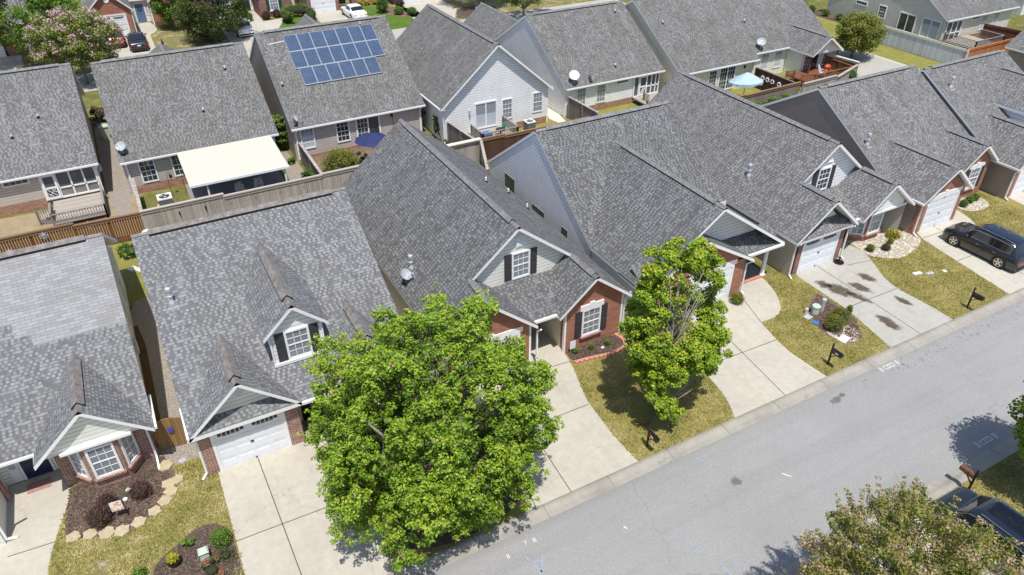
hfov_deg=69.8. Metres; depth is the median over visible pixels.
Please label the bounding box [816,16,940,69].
verge
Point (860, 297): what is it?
oil stain
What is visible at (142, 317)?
gravel strip
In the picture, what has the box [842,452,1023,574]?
lawn
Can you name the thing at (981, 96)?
house
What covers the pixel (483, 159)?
fence
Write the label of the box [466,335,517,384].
garage door
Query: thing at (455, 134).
fence
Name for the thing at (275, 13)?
bush
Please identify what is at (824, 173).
window
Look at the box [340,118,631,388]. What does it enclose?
house
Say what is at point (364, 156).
bush
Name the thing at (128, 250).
bush
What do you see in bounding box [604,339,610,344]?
bush
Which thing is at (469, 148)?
fence
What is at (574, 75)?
satellite dish
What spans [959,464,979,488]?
mailbox
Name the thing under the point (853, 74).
bush
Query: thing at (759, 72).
fence
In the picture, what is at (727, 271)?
garage door
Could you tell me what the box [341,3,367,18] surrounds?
parked car
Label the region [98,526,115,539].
stepping stone
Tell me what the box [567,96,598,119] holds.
fence
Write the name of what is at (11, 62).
driveway
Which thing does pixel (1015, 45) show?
house
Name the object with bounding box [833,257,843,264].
sign base
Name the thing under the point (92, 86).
back street
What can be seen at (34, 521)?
walkway
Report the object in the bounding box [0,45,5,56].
garage door
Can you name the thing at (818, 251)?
garage door
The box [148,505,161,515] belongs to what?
stepping stone
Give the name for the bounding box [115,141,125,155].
satellite dish
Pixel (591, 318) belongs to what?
window
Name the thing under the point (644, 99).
deck
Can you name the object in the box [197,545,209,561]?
utility box
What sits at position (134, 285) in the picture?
back lawn
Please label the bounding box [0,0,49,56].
house
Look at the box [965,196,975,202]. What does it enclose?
bush
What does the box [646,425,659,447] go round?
mailbox
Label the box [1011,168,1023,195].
garage door
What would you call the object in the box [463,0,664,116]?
house
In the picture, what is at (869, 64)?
side road
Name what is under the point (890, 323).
oil stain
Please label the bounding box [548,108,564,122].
garden path
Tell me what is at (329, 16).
driveway
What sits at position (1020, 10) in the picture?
house
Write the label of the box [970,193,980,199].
bush
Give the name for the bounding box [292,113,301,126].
satellite dish
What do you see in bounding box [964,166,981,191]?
window
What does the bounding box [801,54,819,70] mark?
sliding door
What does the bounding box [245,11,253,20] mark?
bush
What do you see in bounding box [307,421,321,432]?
potted plant
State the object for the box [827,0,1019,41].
house
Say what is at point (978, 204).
pebble bed
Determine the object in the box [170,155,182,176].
window
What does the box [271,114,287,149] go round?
bush
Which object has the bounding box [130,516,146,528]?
stepping stone
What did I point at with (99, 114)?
bush
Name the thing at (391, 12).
flower bed
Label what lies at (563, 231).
window
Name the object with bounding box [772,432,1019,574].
kerb
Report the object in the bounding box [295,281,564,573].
tree
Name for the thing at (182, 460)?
drain cover
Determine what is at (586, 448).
driveway
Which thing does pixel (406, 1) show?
garage door
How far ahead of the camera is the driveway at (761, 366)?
35.92 m
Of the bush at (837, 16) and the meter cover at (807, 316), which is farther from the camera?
the bush at (837, 16)
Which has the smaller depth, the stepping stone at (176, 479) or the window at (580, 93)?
the stepping stone at (176, 479)
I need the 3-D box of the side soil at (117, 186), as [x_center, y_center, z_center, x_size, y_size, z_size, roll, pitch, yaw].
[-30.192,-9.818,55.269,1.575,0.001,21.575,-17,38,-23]
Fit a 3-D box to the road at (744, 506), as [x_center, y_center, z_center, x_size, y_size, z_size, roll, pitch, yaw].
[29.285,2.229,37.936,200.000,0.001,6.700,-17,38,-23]
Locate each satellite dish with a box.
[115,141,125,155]
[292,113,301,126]
[401,268,413,286]
[569,70,579,85]
[757,37,765,50]
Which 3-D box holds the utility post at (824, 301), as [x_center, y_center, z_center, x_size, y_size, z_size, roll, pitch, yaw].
[16.605,0.913,39.158,0.246,0.790,0.246,-17,38,-23]
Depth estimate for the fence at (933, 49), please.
74.83 m
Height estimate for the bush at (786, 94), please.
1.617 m
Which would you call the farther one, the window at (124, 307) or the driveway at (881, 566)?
the window at (124, 307)
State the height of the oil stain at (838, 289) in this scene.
0.001 m
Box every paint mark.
[525,557,545,574]
[541,555,543,571]
[681,536,699,552]
[694,457,714,466]
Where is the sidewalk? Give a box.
[856,50,919,69]
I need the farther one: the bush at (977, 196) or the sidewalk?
the sidewalk
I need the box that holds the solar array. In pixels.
[283,24,384,84]
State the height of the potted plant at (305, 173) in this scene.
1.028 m
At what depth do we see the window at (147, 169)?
49.96 m
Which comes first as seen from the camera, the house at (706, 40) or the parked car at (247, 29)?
the house at (706, 40)
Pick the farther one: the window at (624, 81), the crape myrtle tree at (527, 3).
the crape myrtle tree at (527, 3)
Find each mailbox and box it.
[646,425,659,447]
[826,343,843,364]
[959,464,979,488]
[966,287,984,308]
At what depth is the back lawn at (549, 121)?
60.66 m
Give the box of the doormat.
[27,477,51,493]
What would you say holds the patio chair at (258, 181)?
on the patio at (267, 178)
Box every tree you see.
[0,0,82,64]
[22,5,123,83]
[150,0,184,27]
[171,0,249,43]
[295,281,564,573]
[495,0,541,16]
[616,236,733,424]
[796,475,1023,574]
[835,9,888,57]
[1007,380,1023,458]
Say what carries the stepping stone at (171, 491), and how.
on the flower bed at (171, 475)
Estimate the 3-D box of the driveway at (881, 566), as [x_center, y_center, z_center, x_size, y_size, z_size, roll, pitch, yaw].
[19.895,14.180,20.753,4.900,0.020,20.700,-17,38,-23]
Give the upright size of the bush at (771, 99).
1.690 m
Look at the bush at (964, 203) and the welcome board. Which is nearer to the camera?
the welcome board
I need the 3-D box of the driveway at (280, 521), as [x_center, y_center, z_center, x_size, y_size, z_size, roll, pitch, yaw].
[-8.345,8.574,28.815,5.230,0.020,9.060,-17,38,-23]
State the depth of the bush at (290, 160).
54.03 m
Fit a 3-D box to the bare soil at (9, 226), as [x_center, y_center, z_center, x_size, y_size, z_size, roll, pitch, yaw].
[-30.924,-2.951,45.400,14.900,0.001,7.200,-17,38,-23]
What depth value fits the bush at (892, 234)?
45.37 m
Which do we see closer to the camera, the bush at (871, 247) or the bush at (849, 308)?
the bush at (849, 308)
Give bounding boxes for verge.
[5,0,595,74]
[266,15,314,27]
[362,6,413,28]
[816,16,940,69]
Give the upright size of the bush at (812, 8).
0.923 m
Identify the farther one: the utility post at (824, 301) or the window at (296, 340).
the utility post at (824, 301)
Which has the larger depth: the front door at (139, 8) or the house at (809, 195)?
the front door at (139, 8)
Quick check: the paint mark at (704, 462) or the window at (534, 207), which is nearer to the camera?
the paint mark at (704, 462)
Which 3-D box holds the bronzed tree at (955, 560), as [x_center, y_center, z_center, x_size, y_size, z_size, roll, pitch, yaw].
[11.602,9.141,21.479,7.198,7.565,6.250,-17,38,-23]
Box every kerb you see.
[387,288,1023,574]
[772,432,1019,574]
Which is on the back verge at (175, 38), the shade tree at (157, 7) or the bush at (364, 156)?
the shade tree at (157, 7)
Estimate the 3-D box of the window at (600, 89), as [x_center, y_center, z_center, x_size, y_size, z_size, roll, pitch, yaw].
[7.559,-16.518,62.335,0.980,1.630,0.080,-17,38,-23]
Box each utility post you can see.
[811,303,820,314]
[820,298,826,311]
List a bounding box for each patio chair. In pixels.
[234,181,245,191]
[254,177,265,193]
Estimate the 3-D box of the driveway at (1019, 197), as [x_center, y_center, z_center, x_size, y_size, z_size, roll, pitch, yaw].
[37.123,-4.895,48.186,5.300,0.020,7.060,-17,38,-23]
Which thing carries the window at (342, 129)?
in the house at (342, 113)
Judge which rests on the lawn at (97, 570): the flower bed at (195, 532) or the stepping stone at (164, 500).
the flower bed at (195, 532)
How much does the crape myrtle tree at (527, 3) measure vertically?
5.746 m
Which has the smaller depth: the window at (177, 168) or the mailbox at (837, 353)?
the mailbox at (837, 353)
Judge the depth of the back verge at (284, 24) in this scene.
85.66 m
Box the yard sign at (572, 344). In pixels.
[570,340,575,352]
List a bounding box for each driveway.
[0,55,22,70]
[108,22,156,57]
[218,413,403,574]
[220,11,262,49]
[315,10,349,22]
[403,0,456,18]
[466,324,637,509]
[692,278,825,416]
[797,242,952,346]
[857,514,998,574]
[916,210,1023,293]
[1008,191,1023,204]
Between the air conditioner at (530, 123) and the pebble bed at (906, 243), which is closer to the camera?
the pebble bed at (906, 243)
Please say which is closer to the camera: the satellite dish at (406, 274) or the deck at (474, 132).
the satellite dish at (406, 274)
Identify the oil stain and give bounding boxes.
[818,281,829,287]
[828,284,852,296]
[847,292,870,302]
[849,283,868,290]
[861,274,873,280]
[878,315,898,328]
[896,297,910,304]
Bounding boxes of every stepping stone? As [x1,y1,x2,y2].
[66,530,80,542]
[82,528,97,539]
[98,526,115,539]
[114,524,129,536]
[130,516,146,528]
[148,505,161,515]
[157,460,173,471]
[157,495,172,506]
[162,478,174,488]
[163,485,177,496]
[170,474,182,484]
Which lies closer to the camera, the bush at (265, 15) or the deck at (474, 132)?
the deck at (474, 132)
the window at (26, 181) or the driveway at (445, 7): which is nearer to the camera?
the window at (26, 181)
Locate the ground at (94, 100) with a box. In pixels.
[0,0,1023,485]
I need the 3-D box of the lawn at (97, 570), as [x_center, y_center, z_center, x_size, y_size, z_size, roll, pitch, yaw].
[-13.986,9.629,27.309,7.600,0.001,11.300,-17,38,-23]
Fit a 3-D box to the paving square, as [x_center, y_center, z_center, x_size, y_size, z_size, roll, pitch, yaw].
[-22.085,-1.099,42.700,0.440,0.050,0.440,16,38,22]
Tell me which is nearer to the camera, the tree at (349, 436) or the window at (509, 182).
the tree at (349, 436)
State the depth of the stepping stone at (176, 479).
29.78 m
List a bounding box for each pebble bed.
[827,325,859,341]
[846,228,920,257]
[958,196,988,210]
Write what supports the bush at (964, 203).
on the pebble bed at (978, 204)
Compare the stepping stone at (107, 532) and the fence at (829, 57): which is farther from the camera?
the fence at (829, 57)
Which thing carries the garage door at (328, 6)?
in the house at (319, 6)
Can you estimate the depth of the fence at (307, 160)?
52.02 m
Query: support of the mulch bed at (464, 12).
on the back verge at (175, 38)
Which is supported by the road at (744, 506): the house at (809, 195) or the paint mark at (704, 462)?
the paint mark at (704, 462)
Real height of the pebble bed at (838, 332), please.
0.001 m
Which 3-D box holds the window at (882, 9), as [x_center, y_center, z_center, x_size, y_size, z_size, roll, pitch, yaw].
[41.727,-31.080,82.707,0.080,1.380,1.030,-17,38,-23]
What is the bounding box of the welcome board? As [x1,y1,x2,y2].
[0,480,11,501]
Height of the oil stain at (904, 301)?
0.001 m
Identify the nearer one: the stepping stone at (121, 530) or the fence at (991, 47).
the stepping stone at (121, 530)
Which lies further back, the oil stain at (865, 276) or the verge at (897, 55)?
the verge at (897, 55)
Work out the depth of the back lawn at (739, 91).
66.42 m
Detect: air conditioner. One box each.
[156,192,174,205]
[521,118,535,130]
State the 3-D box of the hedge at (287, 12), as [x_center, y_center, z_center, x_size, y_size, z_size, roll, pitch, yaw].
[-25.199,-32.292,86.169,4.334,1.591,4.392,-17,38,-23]
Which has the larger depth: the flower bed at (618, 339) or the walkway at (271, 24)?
the walkway at (271, 24)
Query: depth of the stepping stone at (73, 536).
27.60 m
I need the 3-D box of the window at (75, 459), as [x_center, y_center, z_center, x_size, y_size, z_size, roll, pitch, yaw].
[-17.077,6.924,28.858,0.889,1.700,0.477,26,42,32]
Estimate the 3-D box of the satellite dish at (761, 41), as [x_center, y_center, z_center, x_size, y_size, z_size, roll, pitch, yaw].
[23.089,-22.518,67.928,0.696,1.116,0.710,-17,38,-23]
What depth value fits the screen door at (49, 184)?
48.13 m
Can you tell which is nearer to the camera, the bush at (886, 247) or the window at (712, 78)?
the bush at (886, 247)
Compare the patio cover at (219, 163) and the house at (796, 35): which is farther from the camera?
the house at (796, 35)
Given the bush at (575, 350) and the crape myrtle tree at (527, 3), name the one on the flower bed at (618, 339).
the bush at (575, 350)
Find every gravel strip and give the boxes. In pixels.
[131,297,199,465]
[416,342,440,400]
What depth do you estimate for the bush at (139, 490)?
28.94 m
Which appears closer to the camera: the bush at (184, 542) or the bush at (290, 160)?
the bush at (184, 542)
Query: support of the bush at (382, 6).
on the flower bed at (391, 12)
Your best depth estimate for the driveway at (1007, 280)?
43.52 m
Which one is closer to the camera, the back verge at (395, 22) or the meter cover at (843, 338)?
the meter cover at (843, 338)
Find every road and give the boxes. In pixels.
[428,299,1023,574]
[829,50,902,76]
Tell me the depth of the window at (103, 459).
28.97 m
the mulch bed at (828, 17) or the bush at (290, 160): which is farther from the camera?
the mulch bed at (828, 17)
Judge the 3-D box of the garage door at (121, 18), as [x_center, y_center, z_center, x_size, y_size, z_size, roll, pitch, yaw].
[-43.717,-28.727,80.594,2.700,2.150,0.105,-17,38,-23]
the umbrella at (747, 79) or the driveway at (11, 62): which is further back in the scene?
the driveway at (11, 62)
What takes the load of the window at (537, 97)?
in the house at (464, 75)
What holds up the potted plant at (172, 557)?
in the plant pot
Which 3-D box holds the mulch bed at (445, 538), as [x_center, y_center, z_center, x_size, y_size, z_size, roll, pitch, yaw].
[-2.530,8.325,29.170,5.225,0.001,4.044,-17,38,-23]
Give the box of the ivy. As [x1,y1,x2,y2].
[431,115,439,132]
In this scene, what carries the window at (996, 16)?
in the house at (934, 19)
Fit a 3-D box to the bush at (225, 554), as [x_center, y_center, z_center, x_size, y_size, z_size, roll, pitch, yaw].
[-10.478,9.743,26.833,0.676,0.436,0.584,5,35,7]
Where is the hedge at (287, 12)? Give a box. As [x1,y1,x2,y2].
[279,2,316,21]
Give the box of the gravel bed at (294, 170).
[278,147,303,185]
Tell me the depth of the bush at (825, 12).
87.53 m
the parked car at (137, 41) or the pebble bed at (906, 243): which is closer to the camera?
the pebble bed at (906, 243)
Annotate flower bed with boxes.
[65,456,176,538]
[153,524,238,574]
[384,7,419,16]
[566,335,622,359]
[808,294,861,342]
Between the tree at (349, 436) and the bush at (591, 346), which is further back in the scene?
the bush at (591, 346)
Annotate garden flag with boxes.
[108,499,128,515]
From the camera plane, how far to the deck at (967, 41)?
76.55 m
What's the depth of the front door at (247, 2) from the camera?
89.25 m
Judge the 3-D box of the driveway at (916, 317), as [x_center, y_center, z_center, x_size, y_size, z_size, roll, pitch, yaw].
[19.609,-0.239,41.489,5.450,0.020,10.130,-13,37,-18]
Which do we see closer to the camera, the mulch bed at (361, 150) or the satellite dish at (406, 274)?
the satellite dish at (406, 274)
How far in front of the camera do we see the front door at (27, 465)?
29.82 m
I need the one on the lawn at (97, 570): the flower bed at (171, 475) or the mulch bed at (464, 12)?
the flower bed at (171, 475)
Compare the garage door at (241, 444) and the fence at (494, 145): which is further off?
the fence at (494, 145)
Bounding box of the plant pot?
[166,555,180,567]
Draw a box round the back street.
[76,0,625,91]
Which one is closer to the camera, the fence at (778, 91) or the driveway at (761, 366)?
the driveway at (761, 366)
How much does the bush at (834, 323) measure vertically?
0.900 m
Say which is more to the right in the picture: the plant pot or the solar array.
the solar array
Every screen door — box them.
[39,174,61,199]
[638,76,647,95]
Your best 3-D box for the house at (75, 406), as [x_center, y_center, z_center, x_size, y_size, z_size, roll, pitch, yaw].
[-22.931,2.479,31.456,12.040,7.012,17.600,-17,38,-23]
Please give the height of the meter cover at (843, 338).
0.055 m
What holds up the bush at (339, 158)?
on the mulch bed at (361, 150)
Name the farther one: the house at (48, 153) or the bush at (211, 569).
the house at (48, 153)
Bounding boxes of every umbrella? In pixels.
[355,131,384,148]
[728,71,762,93]
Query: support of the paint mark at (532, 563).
on the road at (744, 506)
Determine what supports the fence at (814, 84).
on the ground at (94, 100)
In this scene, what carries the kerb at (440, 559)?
on the ground at (94, 100)
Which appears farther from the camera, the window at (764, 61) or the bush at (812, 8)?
the bush at (812, 8)
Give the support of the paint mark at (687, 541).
on the road at (744, 506)
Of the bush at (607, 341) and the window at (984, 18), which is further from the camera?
the window at (984, 18)
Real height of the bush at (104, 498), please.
0.728 m
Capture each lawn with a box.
[21,457,244,574]
[112,241,147,305]
[140,163,311,227]
[350,189,1023,566]
[509,116,569,132]
[596,72,802,114]
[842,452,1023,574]
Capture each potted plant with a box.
[165,552,178,563]
[301,167,314,177]
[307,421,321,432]
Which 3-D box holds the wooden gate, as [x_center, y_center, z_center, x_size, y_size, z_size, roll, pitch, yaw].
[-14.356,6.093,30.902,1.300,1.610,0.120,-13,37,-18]
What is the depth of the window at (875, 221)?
44.89 m
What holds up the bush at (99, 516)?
on the flower bed at (171, 475)
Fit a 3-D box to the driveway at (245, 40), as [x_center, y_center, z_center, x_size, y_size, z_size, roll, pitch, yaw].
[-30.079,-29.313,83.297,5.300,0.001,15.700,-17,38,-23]
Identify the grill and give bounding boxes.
[823,64,830,74]
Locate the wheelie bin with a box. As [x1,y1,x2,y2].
[98,123,110,139]
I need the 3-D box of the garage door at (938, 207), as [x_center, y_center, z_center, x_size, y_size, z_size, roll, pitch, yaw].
[26.859,-4.754,46.160,2.700,2.100,0.105,-17,38,-23]
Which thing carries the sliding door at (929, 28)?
in the house at (934, 19)
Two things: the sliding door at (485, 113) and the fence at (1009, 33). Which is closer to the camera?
the sliding door at (485, 113)
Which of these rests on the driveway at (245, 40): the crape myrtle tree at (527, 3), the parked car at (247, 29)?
the parked car at (247, 29)
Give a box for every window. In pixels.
[1,179,29,187]
[67,452,92,482]
[83,441,126,482]
[116,272,127,307]
[117,431,143,468]
[120,296,132,332]
[137,160,158,182]
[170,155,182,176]
[269,0,279,11]
[283,325,312,359]
[299,128,315,148]
[335,121,350,142]
[502,98,512,118]
[505,173,514,193]
[512,249,529,279]
[532,91,542,112]
[532,203,543,217]
[561,226,567,237]
[576,88,586,104]
[579,305,601,339]
[595,84,606,102]
[616,79,628,84]
[708,70,717,84]
[759,53,769,69]
[772,50,783,67]
[815,165,831,189]
[820,52,827,64]
[848,219,867,236]
[855,0,867,6]
[864,212,884,236]
[877,5,887,18]
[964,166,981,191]
[978,14,988,29]
[991,12,1000,24]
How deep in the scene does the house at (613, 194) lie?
41.14 m
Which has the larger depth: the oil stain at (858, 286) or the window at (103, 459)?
the oil stain at (858, 286)
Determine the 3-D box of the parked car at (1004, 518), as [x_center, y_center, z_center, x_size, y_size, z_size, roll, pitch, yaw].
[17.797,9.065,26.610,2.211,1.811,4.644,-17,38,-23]
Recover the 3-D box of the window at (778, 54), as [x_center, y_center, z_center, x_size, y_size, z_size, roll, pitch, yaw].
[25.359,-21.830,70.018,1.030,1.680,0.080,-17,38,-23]
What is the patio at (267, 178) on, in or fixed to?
on the back lawn at (151, 200)
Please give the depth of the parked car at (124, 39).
77.06 m
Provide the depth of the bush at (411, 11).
87.89 m
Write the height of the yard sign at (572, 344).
0.750 m
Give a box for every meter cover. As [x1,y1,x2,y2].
[803,314,812,319]
[837,334,850,342]
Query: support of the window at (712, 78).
in the house at (706, 40)
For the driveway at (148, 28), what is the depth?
78.88 m
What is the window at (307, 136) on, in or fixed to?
in the house at (342, 113)
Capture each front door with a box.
[19,458,53,478]
[134,3,146,22]
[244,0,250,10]
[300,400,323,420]
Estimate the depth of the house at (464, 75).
57.76 m
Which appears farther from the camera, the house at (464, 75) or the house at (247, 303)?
the house at (464, 75)
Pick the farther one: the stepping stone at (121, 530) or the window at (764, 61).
the window at (764, 61)
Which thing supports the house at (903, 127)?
on the ground at (94, 100)
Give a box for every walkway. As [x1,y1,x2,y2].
[0,469,69,574]
[257,18,282,30]
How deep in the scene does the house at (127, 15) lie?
81.07 m
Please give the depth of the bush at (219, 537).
27.10 m
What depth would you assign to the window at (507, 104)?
58.36 m
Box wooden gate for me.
[153,415,186,449]
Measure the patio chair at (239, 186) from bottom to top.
1.085 m
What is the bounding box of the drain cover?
[178,457,185,463]
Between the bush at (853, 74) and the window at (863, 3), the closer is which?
the bush at (853, 74)
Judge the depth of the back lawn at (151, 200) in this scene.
49.98 m
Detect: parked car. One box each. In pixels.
[106,29,126,47]
[125,31,149,50]
[233,18,253,36]
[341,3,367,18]
[930,486,1023,574]
[942,222,1023,271]
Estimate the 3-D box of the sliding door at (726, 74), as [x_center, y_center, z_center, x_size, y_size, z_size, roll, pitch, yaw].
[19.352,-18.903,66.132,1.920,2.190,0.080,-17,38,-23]
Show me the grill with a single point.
(827, 67)
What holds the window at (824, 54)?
in the house at (796, 35)
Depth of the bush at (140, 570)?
26.12 m
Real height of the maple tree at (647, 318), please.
8.813 m
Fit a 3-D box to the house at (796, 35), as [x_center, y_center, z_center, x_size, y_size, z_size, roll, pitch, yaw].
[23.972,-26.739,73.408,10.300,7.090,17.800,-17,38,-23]
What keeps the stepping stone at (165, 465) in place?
on the flower bed at (171, 475)
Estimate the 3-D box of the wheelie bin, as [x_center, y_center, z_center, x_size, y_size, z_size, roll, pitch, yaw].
[-32.111,-12.275,57.888,0.640,1.060,0.700,-17,38,-23]
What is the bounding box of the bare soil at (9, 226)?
[0,194,142,251]
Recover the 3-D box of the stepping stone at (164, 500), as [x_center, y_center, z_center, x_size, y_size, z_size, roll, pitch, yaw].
[-13.703,8.432,28.967,0.508,0.080,0.548,10,36,14]
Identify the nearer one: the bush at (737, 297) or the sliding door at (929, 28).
the bush at (737, 297)
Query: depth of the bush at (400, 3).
90.51 m
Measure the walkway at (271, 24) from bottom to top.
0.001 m
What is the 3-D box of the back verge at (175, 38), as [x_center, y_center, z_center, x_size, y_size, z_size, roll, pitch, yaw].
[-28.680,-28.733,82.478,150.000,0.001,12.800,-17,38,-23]
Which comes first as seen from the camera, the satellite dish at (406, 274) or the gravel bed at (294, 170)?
the satellite dish at (406, 274)
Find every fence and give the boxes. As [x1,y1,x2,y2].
[0,211,144,252]
[131,177,144,217]
[139,165,358,228]
[298,142,321,185]
[446,137,481,161]
[447,121,473,142]
[479,140,488,170]
[481,116,588,158]
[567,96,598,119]
[739,81,800,103]
[754,67,794,89]
[800,64,858,92]
[823,53,859,72]
[860,24,969,62]
[963,38,1013,57]
[980,23,1021,41]
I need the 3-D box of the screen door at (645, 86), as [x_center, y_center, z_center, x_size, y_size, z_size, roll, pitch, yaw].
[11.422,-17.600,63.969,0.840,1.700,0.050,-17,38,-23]
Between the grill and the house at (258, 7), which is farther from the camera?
the house at (258, 7)
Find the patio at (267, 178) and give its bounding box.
[185,170,290,216]
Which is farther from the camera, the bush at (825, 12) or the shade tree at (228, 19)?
the bush at (825, 12)
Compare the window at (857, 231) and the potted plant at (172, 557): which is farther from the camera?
the window at (857, 231)
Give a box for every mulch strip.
[133,325,160,446]
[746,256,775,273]
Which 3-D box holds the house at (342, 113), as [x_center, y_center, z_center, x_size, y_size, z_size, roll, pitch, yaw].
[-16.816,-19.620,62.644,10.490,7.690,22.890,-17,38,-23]
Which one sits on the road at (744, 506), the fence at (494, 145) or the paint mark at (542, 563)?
the paint mark at (542, 563)
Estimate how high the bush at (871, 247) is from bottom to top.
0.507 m
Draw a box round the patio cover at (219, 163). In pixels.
[176,135,289,194]
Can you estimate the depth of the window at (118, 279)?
37.89 m
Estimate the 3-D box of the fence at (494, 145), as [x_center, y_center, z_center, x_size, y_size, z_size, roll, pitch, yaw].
[1.863,-11.502,56.146,9.700,1.780,0.305,-17,38,-23]
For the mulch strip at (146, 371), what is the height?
0.001 m
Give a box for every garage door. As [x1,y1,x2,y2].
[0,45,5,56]
[103,15,129,34]
[213,413,288,468]
[311,0,334,12]
[403,0,435,4]
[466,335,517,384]
[692,267,731,301]
[798,231,838,271]
[920,193,957,230]
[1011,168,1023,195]
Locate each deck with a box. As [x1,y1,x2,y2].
[35,184,108,225]
[468,116,518,137]
[633,81,666,104]
[785,59,852,91]
[941,29,1004,48]
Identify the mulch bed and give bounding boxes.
[300,147,374,189]
[388,463,518,548]
[457,5,498,17]
[813,10,841,22]
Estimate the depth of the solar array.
56.71 m
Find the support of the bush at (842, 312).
on the flower bed at (823, 330)
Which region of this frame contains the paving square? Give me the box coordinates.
[127,266,137,271]
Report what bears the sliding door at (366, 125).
in the house at (342, 113)
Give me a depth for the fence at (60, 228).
43.62 m
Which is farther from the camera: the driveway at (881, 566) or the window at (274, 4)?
the window at (274, 4)
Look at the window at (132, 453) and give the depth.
29.70 m
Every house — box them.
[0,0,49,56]
[0,63,107,216]
[0,232,159,545]
[81,0,176,34]
[90,42,278,194]
[130,187,407,479]
[193,0,294,18]
[249,14,425,159]
[294,0,372,12]
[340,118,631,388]
[388,0,435,4]
[396,3,553,142]
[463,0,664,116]
[487,101,784,315]
[625,0,760,91]
[648,70,914,279]
[720,0,843,74]
[761,65,998,236]
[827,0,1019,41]
[919,49,1023,200]
[1005,30,1023,71]
[1012,0,1023,14]
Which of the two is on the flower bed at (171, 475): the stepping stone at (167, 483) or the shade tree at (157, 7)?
the stepping stone at (167, 483)
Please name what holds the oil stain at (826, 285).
on the driveway at (916, 317)
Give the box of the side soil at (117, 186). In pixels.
[95,113,131,215]
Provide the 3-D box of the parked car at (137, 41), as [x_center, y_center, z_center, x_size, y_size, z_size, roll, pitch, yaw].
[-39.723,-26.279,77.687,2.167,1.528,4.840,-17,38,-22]
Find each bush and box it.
[82,503,113,528]
[88,106,104,122]
[94,492,117,505]
[116,241,134,257]
[127,478,152,500]
[131,566,148,574]
[179,536,194,547]
[199,555,225,574]
[209,526,231,547]
[217,546,234,563]
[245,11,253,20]
[260,11,271,19]
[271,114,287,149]
[272,9,280,17]
[287,156,295,164]
[320,146,361,173]
[356,152,367,164]
[376,0,388,12]
[393,6,403,14]
[394,0,404,6]
[406,6,417,15]
[572,348,578,353]
[588,344,594,349]
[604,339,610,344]
[730,292,744,304]
[762,96,778,103]
[779,92,791,98]
[809,5,815,11]
[822,9,829,15]
[824,314,845,330]
[829,305,851,322]
[835,13,843,19]
[846,305,853,312]
[849,70,857,78]
[866,244,875,251]
[881,243,891,250]
[885,229,902,239]
[887,238,894,243]
[959,199,968,206]
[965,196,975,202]
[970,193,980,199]
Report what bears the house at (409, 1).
on the ground at (94, 100)
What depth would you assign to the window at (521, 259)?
35.24 m
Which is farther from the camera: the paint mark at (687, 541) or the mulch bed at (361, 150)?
the mulch bed at (361, 150)
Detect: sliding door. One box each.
[355,116,380,136]
[474,99,496,128]
[717,66,736,89]
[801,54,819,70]
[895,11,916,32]
[918,17,941,39]
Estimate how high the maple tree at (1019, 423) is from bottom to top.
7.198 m

